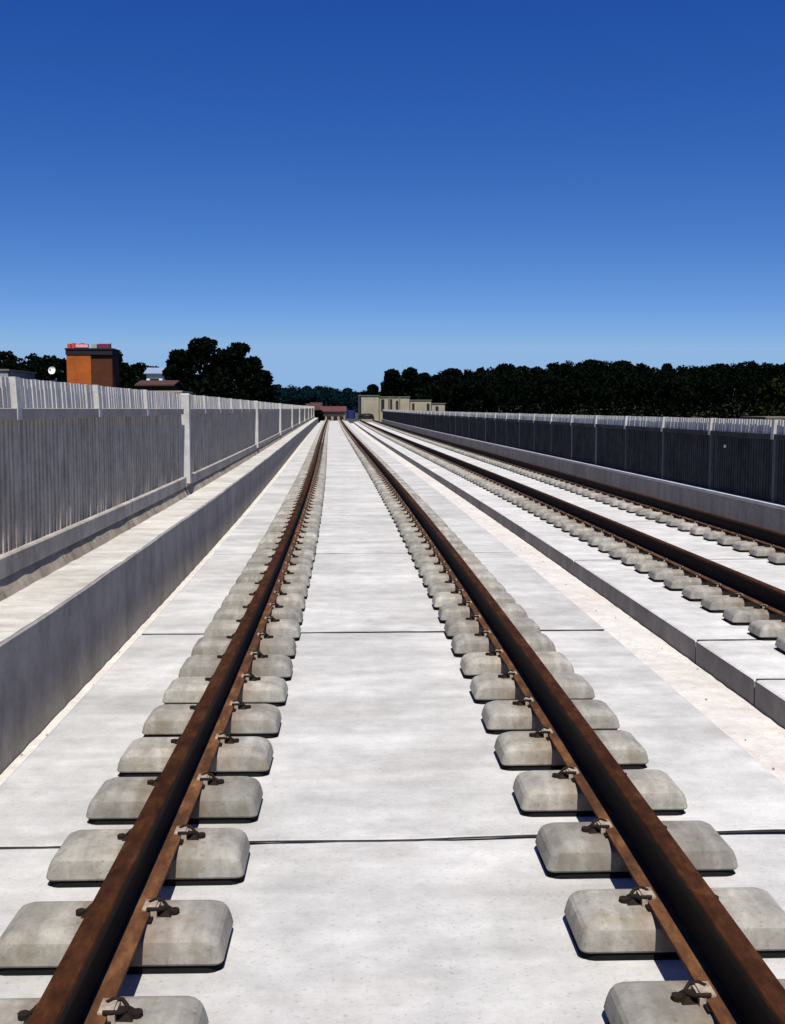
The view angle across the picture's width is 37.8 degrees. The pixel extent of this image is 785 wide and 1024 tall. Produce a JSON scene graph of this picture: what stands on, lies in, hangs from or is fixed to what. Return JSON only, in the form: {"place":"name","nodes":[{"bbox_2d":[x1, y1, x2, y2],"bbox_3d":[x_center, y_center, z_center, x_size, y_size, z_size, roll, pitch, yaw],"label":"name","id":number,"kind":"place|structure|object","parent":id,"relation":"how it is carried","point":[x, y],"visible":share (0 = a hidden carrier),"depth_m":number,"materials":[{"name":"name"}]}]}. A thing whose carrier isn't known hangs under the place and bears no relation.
{"place":"outdoors","nodes":[
{"label":"outdoors","id":0,"kind":"place"},
{"bbox_2d":[64,343,120,387],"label":"brick tower","id":1,"kind":"structure","parent":0,"point":[96,364],"depth_m":93.22,"materials":[{"name":"brick"}]},
{"bbox_2d":[134,380,183,390],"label":"house","id":2,"kind":"structure","parent":0,"point":[162,385],"depth_m":98.67,"materials":[{"name":"brown tile"}]},
{"bbox_2d":[313,420,450,448],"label":"distant sleeper blocks","id":3,"kind":"structure","parent":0,"point":[379,432],"depth_m":68.55,"materials":[{"name":"concrete"}]},
{"bbox_2d":[0,0,784,391],"label":"sky","id":4,"kind":"structure","parent":0,"point":[347,193],"materials":[{"name":"blue"}]},
{"bbox_2d":[289,394,784,422],"bbox_3d":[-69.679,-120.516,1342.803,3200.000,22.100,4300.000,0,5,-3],"label":"ground","id":5,"kind":"structure","parent":0,"point":[356,417],"depth_m":232.60,"materials":[{"name":"green plant"}]},
{"bbox_2d":[0,369,36,379],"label":"building","id":6,"kind":"structure","parent":5,"relation":"on","point":[17,373],"depth_m":90.68,"materials":[{"name":"concrete"}]},
{"bbox_2d":[0,350,198,389],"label":"woodland","id":7,"kind":"object","parent":5,"relation":"on","point":[133,374],"visible":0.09,"depth_m":183.03,"materials":[{"name":"green plant"}]},
{"bbox_2d":[144,368,164,379],"bbox_3d":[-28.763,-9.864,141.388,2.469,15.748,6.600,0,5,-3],"label":"house","id":8,"kind":"structure","parent":5,"relation":"on","point":[153,373],"depth_m":137.82,"materials":[{"name":"white paint"}]},
{"bbox_2d":[162,365,182,389],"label":"tree","id":9,"kind":"object","parent":5,"relation":"on","point":[171,372],"visible":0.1,"depth_m":109.75,"materials":[{"name":"green plant"}]},
{"bbox_2d":[165,349,195,390],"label":"tree","id":10,"kind":"object","parent":5,"relation":"on","point":[181,359],"visible":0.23,"depth_m":113.73,"materials":[{"name":"green plant"}]},
{"bbox_2d":[186,336,229,381],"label":"tree","id":11,"kind":"object","parent":5,"relation":"on","point":[202,349],"visible":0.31,"depth_m":117.52,"materials":[{"name":"green plant"}]},
{"bbox_2d":[188,374,253,400],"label":"bush","id":12,"kind":"object","parent":5,"relation":"on","point":[216,386],"visible":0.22,"depth_m":105.62,"materials":[{"name":"green plant"}]},
{"bbox_2d":[207,348,242,391],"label":"tree","id":13,"kind":"object","parent":5,"relation":"on","point":[225,359],"visible":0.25,"depth_m":119.52,"materials":[{"name":"green plant"}]},
{"bbox_2d":[226,342,251,398],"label":"tree","id":14,"kind":"object","parent":5,"relation":"on","point":[241,349],"visible":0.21,"depth_m":121.92,"materials":[{"name":"green plant"}]},
{"bbox_2d":[232,355,274,400],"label":"tree","id":15,"kind":"object","parent":5,"relation":"on","point":[251,366],"visible":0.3,"depth_m":117.99,"materials":[{"name":"green plant"}]},
{"bbox_2d":[252,369,279,402],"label":"tree","id":16,"kind":"object","parent":5,"relation":"on","point":[266,390],"visible":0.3,"depth_m":116.31,"materials":[{"name":"green plant"}]},
{"bbox_2d":[251,384,364,412],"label":"woodland","id":17,"kind":"object","parent":5,"relation":"on","point":[324,395],"visible":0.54,"depth_m":483.67,"materials":[{"name":"green plant"}]},
{"bbox_2d":[320,406,346,420],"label":"house","id":18,"kind":"structure","parent":5,"relation":"on","point":[334,410],"depth_m":181.18,"materials":[{"name":"red tile"}]},
{"bbox_2d":[357,395,379,421],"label":"building","id":19,"kind":"structure","parent":5,"relation":"on","point":[368,404],"depth_m":184.27,"materials":[{"name":"paint"}]},
{"bbox_2d":[361,384,382,396],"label":"tree","id":20,"kind":"object","parent":5,"relation":"on","point":[372,389],"visible":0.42,"depth_m":230.08,"materials":[{"name":"green plant"}]},
{"bbox_2d":[379,368,405,396],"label":"tree","id":21,"kind":"object","parent":5,"relation":"on","point":[392,384],"visible":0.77,"depth_m":232.43,"materials":[{"name":"green plant"}]},
{"bbox_2d":[379,397,409,421],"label":"building","id":22,"kind":"structure","parent":5,"relation":"on","point":[396,403],"depth_m":185.42,"materials":[{"name":"paint"}]},
{"bbox_2d":[401,367,422,399],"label":"tree","id":23,"kind":"object","parent":5,"relation":"on","point":[412,381],"visible":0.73,"depth_m":235.52,"materials":[{"name":"green plant"}]},
{"bbox_2d":[409,400,431,410],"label":"building","id":24,"kind":"structure","parent":5,"relation":"on","point":[419,405],"depth_m":186.68,"materials":[{"name":"paint"}]},
{"bbox_2d":[437,368,467,406],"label":"tree","id":25,"kind":"object","parent":5,"relation":"on","point":[449,371],"visible":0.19,"depth_m":240.19,"materials":[{"name":"green plant"}]},
{"bbox_2d":[493,363,517,411],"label":"tree","id":26,"kind":"object","parent":5,"relation":"on","point":[506,367],"visible":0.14,"depth_m":244.78,"materials":[{"name":"green plant"}]},
{"bbox_2d":[415,360,784,418],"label":"woodland","id":27,"kind":"object","parent":5,"relation":"on","point":[555,388],"visible":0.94,"depth_m":209.89,"materials":[{"name":"green plant"}]},
{"bbox_2d":[740,416,784,419],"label":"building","id":28,"kind":"structure","parent":5,"relation":"on","point":[766,417],"depth_m":83.01,"materials":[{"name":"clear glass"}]},
{"bbox_2d":[752,377,784,415],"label":"tree","id":29,"kind":"object","parent":5,"relation":"on","point":[773,392],"visible":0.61,"depth_m":105.83,"materials":[{"name":"green plant"}]},
{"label":"bridge girder","id":30,"kind":"structure","parent":0,"visible":0},
{"bbox_2d":[0,418,317,774],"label":"parapet wall","id":31,"kind":"structure","parent":30,"relation":"on","point":[55,660],"depth_m":8.59,"materials":[{"name":"concrete"}]},
{"bbox_2d":[0,418,316,641],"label":"walkway","id":32,"kind":"structure","parent":31,"relation":"on","point":[24,607],"depth_m":9.63,"materials":[{"name":"concrete"}]},
{"bbox_2d":[0,376,187,600],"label":"fence","id":33,"kind":"object","parent":32,"relation":"on","point":[85,469],"visible":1,"depth_m":9.94,"materials":[{"name":"metal"}]},
{"bbox_2d":[180,393,314,494],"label":"fence","id":34,"kind":"object","parent":32,"relation":"on","point":[221,436],"visible":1,"depth_m":23.21,"materials":[{"name":"metal"}]},
{"bbox_2d":[0,423,318,785],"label":"gutter floor","id":35,"kind":"structure","parent":30,"relation":"on","point":[10,769],"depth_m":9.14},
{"bbox_2d":[0,421,784,1023],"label":"track slab","id":36,"kind":"structure","parent":30,"relation":"on","point":[396,873],"depth_m":4.79,"materials":[{"name":"concrete"}]},
{"bbox_2d":[0,996,208,1023],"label":"sleeper block","id":37,"kind":"structure","parent":36,"relation":"on","point":[155,1010],"depth_m":2.92,"materials":[{"name":"concrete"}]},
{"bbox_2d":[0,898,232,975],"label":"sleeper block","id":38,"kind":"structure","parent":36,"relation":"on","point":[181,937],"depth_m":3.37,"materials":[{"name":"concrete"}]},
{"bbox_2d":[46,824,249,887],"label":"sleeper block","id":39,"kind":"structure","parent":36,"relation":"on","point":[202,857],"depth_m":3.98,"materials":[{"name":"concrete"}]},
{"bbox_2d":[86,772,262,824],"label":"sleeper block","id":40,"kind":"structure","parent":36,"relation":"on","point":[220,800],"depth_m":4.57,"materials":[{"name":"concrete"}]},
{"bbox_2d":[27,418,327,1023],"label":"rail","id":41,"kind":"object","parent":36,"relation":"on","point":[89,974],"visible":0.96,"depth_m":3.76,"materials":[{"name":"metal"}]},
{"bbox_2d":[117,733,273,776],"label":"sleeper block","id":42,"kind":"structure","parent":36,"relation":"on","point":[250,756],"depth_m":5.15,"materials":[{"name":"concrete"}]},
{"bbox_2d":[142,700,281,738],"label":"sleeper block","id":43,"kind":"structure","parent":36,"relation":"on","point":[256,720],"depth_m":5.75,"materials":[{"name":"concrete"}]},
{"bbox_2d":[162,673,287,706],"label":"sleeper block","id":44,"kind":"structure","parent":36,"relation":"on","point":[272,690],"depth_m":6.36,"materials":[{"name":"concrete"}]},
{"bbox_2d":[178,651,292,680],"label":"sleeper block","id":45,"kind":"structure","parent":36,"relation":"on","point":[279,665],"depth_m":6.95,"materials":[{"name":"concrete"}]},
{"bbox_2d":[191,632,296,658],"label":"sleeper block","id":46,"kind":"structure","parent":36,"relation":"on","point":[285,645],"depth_m":7.56,"materials":[{"name":"concrete"}]},
{"bbox_2d":[203,616,300,640],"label":"sleeper block","id":47,"kind":"structure","parent":36,"relation":"on","point":[286,627],"depth_m":8.16,"materials":[{"name":"concrete"}]},
{"bbox_2d":[212,602,302,625],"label":"sleeper block","id":48,"kind":"structure","parent":36,"relation":"on","point":[278,611],"depth_m":8.74,"materials":[{"name":"concrete"}]},
{"bbox_2d":[221,590,305,611],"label":"sleeper block","id":49,"kind":"structure","parent":36,"relation":"on","point":[290,599],"depth_m":9.34,"materials":[{"name":"concrete"}]},
{"bbox_2d":[228,579,307,598],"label":"sleeper block","id":50,"kind":"structure","parent":36,"relation":"on","point":[285,587],"depth_m":9.95,"materials":[{"name":"concrete"}]},
{"bbox_2d":[235,570,309,588],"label":"sleeper block","id":51,"kind":"structure","parent":36,"relation":"on","point":[303,578],"depth_m":10.55,"materials":[{"name":"concrete"}]},
{"bbox_2d":[241,561,311,578],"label":"sleeper block","id":52,"kind":"structure","parent":36,"relation":"on","point":[291,567],"depth_m":11.14,"materials":[{"name":"concrete"}]},
{"bbox_2d":[246,554,312,569],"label":"sleeper block","id":53,"kind":"structure","parent":36,"relation":"on","point":[305,560],"depth_m":11.75,"materials":[{"name":"concrete"}]},
{"bbox_2d":[251,547,314,562],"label":"sleeper block","id":54,"kind":"structure","parent":36,"relation":"on","point":[295,552],"depth_m":12.35,"materials":[{"name":"concrete"}]},
{"bbox_2d":[256,541,315,554],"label":"sleeper block","id":55,"kind":"structure","parent":36,"relation":"on","point":[309,546],"depth_m":12.94,"materials":[{"name":"concrete"}]},
{"bbox_2d":[259,535,316,546],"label":"sleeper block","id":56,"kind":"structure","parent":36,"relation":"on","point":[300,539],"depth_m":13.53,"materials":[{"name":"concrete"}]},
{"bbox_2d":[263,530,317,542],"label":"sleeper block","id":57,"kind":"structure","parent":36,"relation":"on","point":[302,533],"depth_m":14.13,"materials":[{"name":"concrete"}]},
{"bbox_2d":[266,525,318,536],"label":"sleeper block","id":58,"kind":"structure","parent":36,"relation":"on","point":[303,528],"depth_m":14.74,"materials":[{"name":"concrete"}]},
{"bbox_2d":[268,520,319,529],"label":"sleeper block","id":59,"kind":"structure","parent":36,"relation":"on","point":[308,524],"depth_m":15.33,"materials":[{"name":"concrete"}]},
{"bbox_2d":[271,516,319,527],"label":"sleeper block","id":60,"kind":"structure","parent":36,"relation":"on","point":[284,520],"depth_m":15.94,"materials":[{"name":"concrete"}]},
{"bbox_2d":[399,524,451,536],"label":"sleeper block","id":61,"kind":"structure","parent":36,"relation":"on","point":[415,527],"depth_m":14.81,"materials":[{"name":"concrete"}]},
{"bbox_2d":[402,529,456,542],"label":"sleeper block","id":62,"kind":"structure","parent":36,"relation":"on","point":[408,534],"depth_m":14.21,"materials":[{"name":"concrete"}]},
{"bbox_2d":[405,534,462,548],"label":"sleeper block","id":63,"kind":"structure","parent":36,"relation":"on","point":[410,540],"depth_m":13.62,"materials":[{"name":"concrete"}]},
{"bbox_2d":[407,540,467,554],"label":"sleeper block","id":64,"kind":"structure","parent":36,"relation":"on","point":[412,547],"depth_m":13.02,"materials":[{"name":"concrete"}]},
{"bbox_2d":[411,546,474,561],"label":"sleeper block","id":65,"kind":"structure","parent":36,"relation":"on","point":[416,553],"depth_m":12.41,"materials":[{"name":"concrete"}]},
{"bbox_2d":[414,553,480,569],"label":"sleeper block","id":66,"kind":"structure","parent":36,"relation":"on","point":[421,560],"depth_m":11.82,"materials":[{"name":"concrete"}]},
{"bbox_2d":[418,560,488,577],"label":"sleeper block","id":67,"kind":"structure","parent":36,"relation":"on","point":[425,568],"depth_m":11.22,"materials":[{"name":"concrete"}]},
{"bbox_2d":[422,569,496,587],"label":"sleeper block","id":68,"kind":"structure","parent":36,"relation":"on","point":[431,577],"depth_m":10.62,"materials":[{"name":"concrete"}]},
{"bbox_2d":[427,578,505,598],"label":"sleeper block","id":69,"kind":"structure","parent":36,"relation":"on","point":[435,587],"depth_m":10.02,"materials":[{"name":"concrete"}]},
{"bbox_2d":[432,588,515,609],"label":"sleeper block","id":70,"kind":"structure","parent":36,"relation":"on","point":[439,599],"depth_m":9.44,"materials":[{"name":"concrete"}]},
{"bbox_2d":[438,600,527,623],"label":"sleeper block","id":71,"kind":"structure","parent":36,"relation":"on","point":[446,612],"depth_m":8.84,"materials":[{"name":"concrete"}]},
{"bbox_2d":[444,614,540,639],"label":"sleeper block","id":72,"kind":"structure","parent":36,"relation":"on","point":[453,627],"depth_m":8.24,"materials":[{"name":"concrete"}]},
{"bbox_2d":[451,629,555,657],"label":"sleeper block","id":73,"kind":"structure","parent":36,"relation":"on","point":[462,644],"depth_m":7.65,"materials":[{"name":"concrete"}]},
{"bbox_2d":[460,648,573,678],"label":"sleeper block","id":74,"kind":"structure","parent":36,"relation":"on","point":[473,664],"depth_m":7.03,"materials":[{"name":"concrete"}]},
{"bbox_2d":[470,670,594,703],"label":"sleeper block","id":75,"kind":"structure","parent":36,"relation":"on","point":[485,688],"depth_m":6.44,"materials":[{"name":"concrete"}]},
{"bbox_2d":[481,696,619,734],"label":"sleeper block","id":76,"kind":"structure","parent":36,"relation":"on","point":[499,717],"depth_m":5.83,"materials":[{"name":"concrete"}]},
{"bbox_2d":[340,418,784,1023],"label":"rail","id":77,"kind":"object","parent":36,"relation":"on","point":[708,940],"visible":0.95,"depth_m":3.83,"materials":[{"name":"metal"}]},
{"bbox_2d":[494,727,648,770],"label":"sleeper block","id":78,"kind":"structure","parent":36,"relation":"on","point":[525,750],"depth_m":5.25,"materials":[{"name":"concrete"}]},
{"bbox_2d":[513,766,687,816],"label":"sleeper block","id":79,"kind":"structure","parent":36,"relation":"on","point":[548,793],"depth_m":4.66,"materials":[{"name":"concrete"}]},
{"bbox_2d":[535,818,737,878],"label":"sleeper block","id":80,"kind":"structure","parent":36,"relation":"on","point":[576,850],"depth_m":4.05,"materials":[{"name":"concrete"}]},
{"bbox_2d":[564,886,784,960],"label":"sleeper block","id":81,"kind":"structure","parent":36,"relation":"on","point":[613,924],"depth_m":3.46,"materials":[{"name":"concrete"}]},
{"bbox_2d":[604,979,784,1023],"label":"sleeper block","id":82,"kind":"structure","parent":36,"relation":"on","point":[657,1002],"depth_m":2.97,"materials":[{"name":"concrete"}]},
{"bbox_2d":[350,423,784,784],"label":"gutter floor","id":83,"kind":"structure","parent":30,"relation":"on","point":[736,718],"depth_m":9.09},
{"bbox_2d":[353,422,784,728],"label":"track slab","id":84,"kind":"structure","parent":30,"relation":"on","point":[740,661],"depth_m":12.32,"materials":[{"name":"concrete"}]},
{"bbox_2d":[360,420,784,616],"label":"rail","id":85,"kind":"object","parent":84,"relation":"on","point":[753,590],"visible":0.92,"depth_m":13.09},
{"bbox_2d":[561,521,588,532],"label":"sleeper block","id":86,"kind":"structure","parent":84,"relation":"on","point":[566,527],"depth_m":16.64,"materials":[{"name":"concrete"}]},
{"bbox_2d":[372,419,784,550],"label":"rail","id":87,"kind":"object","parent":84,"relation":"on","point":[765,536],"visible":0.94,"depth_m":19.11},
{"bbox_2d":[569,525,597,536],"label":"sleeper block","id":88,"kind":"structure","parent":84,"relation":"on","point":[574,531],"depth_m":16.05,"materials":[{"name":"concrete"}]},
{"bbox_2d":[578,529,608,541],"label":"sleeper block","id":89,"kind":"structure","parent":84,"relation":"on","point":[585,536],"depth_m":15.46,"materials":[{"name":"concrete"}]},
{"bbox_2d":[587,534,619,546],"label":"sleeper block","id":90,"kind":"structure","parent":84,"relation":"on","point":[594,541],"depth_m":14.86,"materials":[{"name":"concrete"}]},
{"bbox_2d":[598,539,631,552],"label":"sleeper block","id":91,"kind":"structure","parent":84,"relation":"on","point":[604,547],"depth_m":14.25,"materials":[{"name":"concrete"}]},
{"bbox_2d":[609,545,644,559],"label":"sleeper block","id":92,"kind":"structure","parent":84,"relation":"on","point":[616,553],"depth_m":13.65,"materials":[{"name":"concrete"}]},
{"bbox_2d":[621,551,659,565],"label":"sleeper block","id":93,"kind":"structure","parent":84,"relation":"on","point":[629,559],"depth_m":13.06,"materials":[{"name":"concrete"}]},
{"bbox_2d":[634,558,674,573],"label":"sleeper block","id":94,"kind":"structure","parent":84,"relation":"on","point":[644,567],"depth_m":12.45,"materials":[{"name":"concrete"}]},
{"bbox_2d":[648,565,691,581],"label":"sleeper block","id":95,"kind":"structure","parent":84,"relation":"on","point":[658,574],"depth_m":11.86,"materials":[{"name":"concrete"}]},
{"bbox_2d":[666,516,691,527],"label":"sleeper block","id":96,"kind":"structure","parent":84,"relation":"on","point":[673,522],"depth_m":17.33,"materials":[{"name":"concrete"}]},
{"bbox_2d":[663,573,712,590],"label":"sleeper block","id":97,"kind":"structure","parent":84,"relation":"on","point":[675,583],"depth_m":11.27,"materials":[{"name":"concrete"}]},
{"bbox_2d":[677,520,703,531],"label":"sleeper block","id":98,"kind":"structure","parent":84,"relation":"on","point":[684,526],"depth_m":16.72,"materials":[{"name":"concrete"}]},
{"bbox_2d":[689,524,717,535],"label":"sleeper block","id":99,"kind":"structure","parent":84,"relation":"on","point":[698,531],"depth_m":16.14,"materials":[{"name":"concrete"}]},
{"bbox_2d":[681,582,733,601],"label":"sleeper block","id":100,"kind":"structure","parent":84,"relation":"on","point":[695,593],"depth_m":10.67,"materials":[{"name":"concrete"}]},
{"bbox_2d":[703,529,732,540],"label":"sleeper block","id":101,"kind":"structure","parent":84,"relation":"on","point":[711,535],"depth_m":15.53,"materials":[{"name":"concrete"}]},
{"bbox_2d":[701,592,756,612],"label":"sleeper block","id":102,"kind":"structure","parent":84,"relation":"on","point":[716,603],"depth_m":10.07,"materials":[{"name":"concrete"}]},
{"bbox_2d":[716,533,749,546],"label":"sleeper block","id":103,"kind":"structure","parent":84,"relation":"on","point":[726,541],"depth_m":14.94,"materials":[{"name":"concrete"}]},
{"bbox_2d":[732,538,766,551],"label":"sleeper block","id":104,"kind":"structure","parent":84,"relation":"on","point":[743,546],"depth_m":14.34,"materials":[{"name":"concrete"}]},
{"bbox_2d":[722,603,784,625],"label":"sleeper block","id":105,"kind":"structure","parent":84,"relation":"on","point":[741,616],"depth_m":9.48,"materials":[{"name":"concrete"}]},
{"bbox_2d":[748,620,784,640],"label":"sleeper block","id":106,"kind":"structure","parent":84,"relation":"on","point":[768,630],"depth_m":8.88,"materials":[{"name":"concrete"}]},
{"bbox_2d":[749,544,784,557],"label":"sleeper block","id":107,"kind":"structure","parent":84,"relation":"on","point":[762,551],"depth_m":13.75,"materials":[{"name":"concrete"}]},
{"bbox_2d":[767,552,784,565],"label":"sleeper block","id":108,"kind":"structure","parent":84,"relation":"on","point":[776,559],"depth_m":13.16,"materials":[{"name":"concrete"}]},
{"bbox_2d":[382,419,784,533],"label":"parapet wall","id":109,"kind":"structure","parent":30,"relation":"on","point":[762,513],"depth_m":23.43,"materials":[{"name":"concrete"}]},
{"bbox_2d":[382,409,784,504],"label":"fence","id":110,"kind":"object","parent":109,"relation":"on","point":[744,457],"visible":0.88,"depth_m":23.94,"materials":[{"name":"metal"}]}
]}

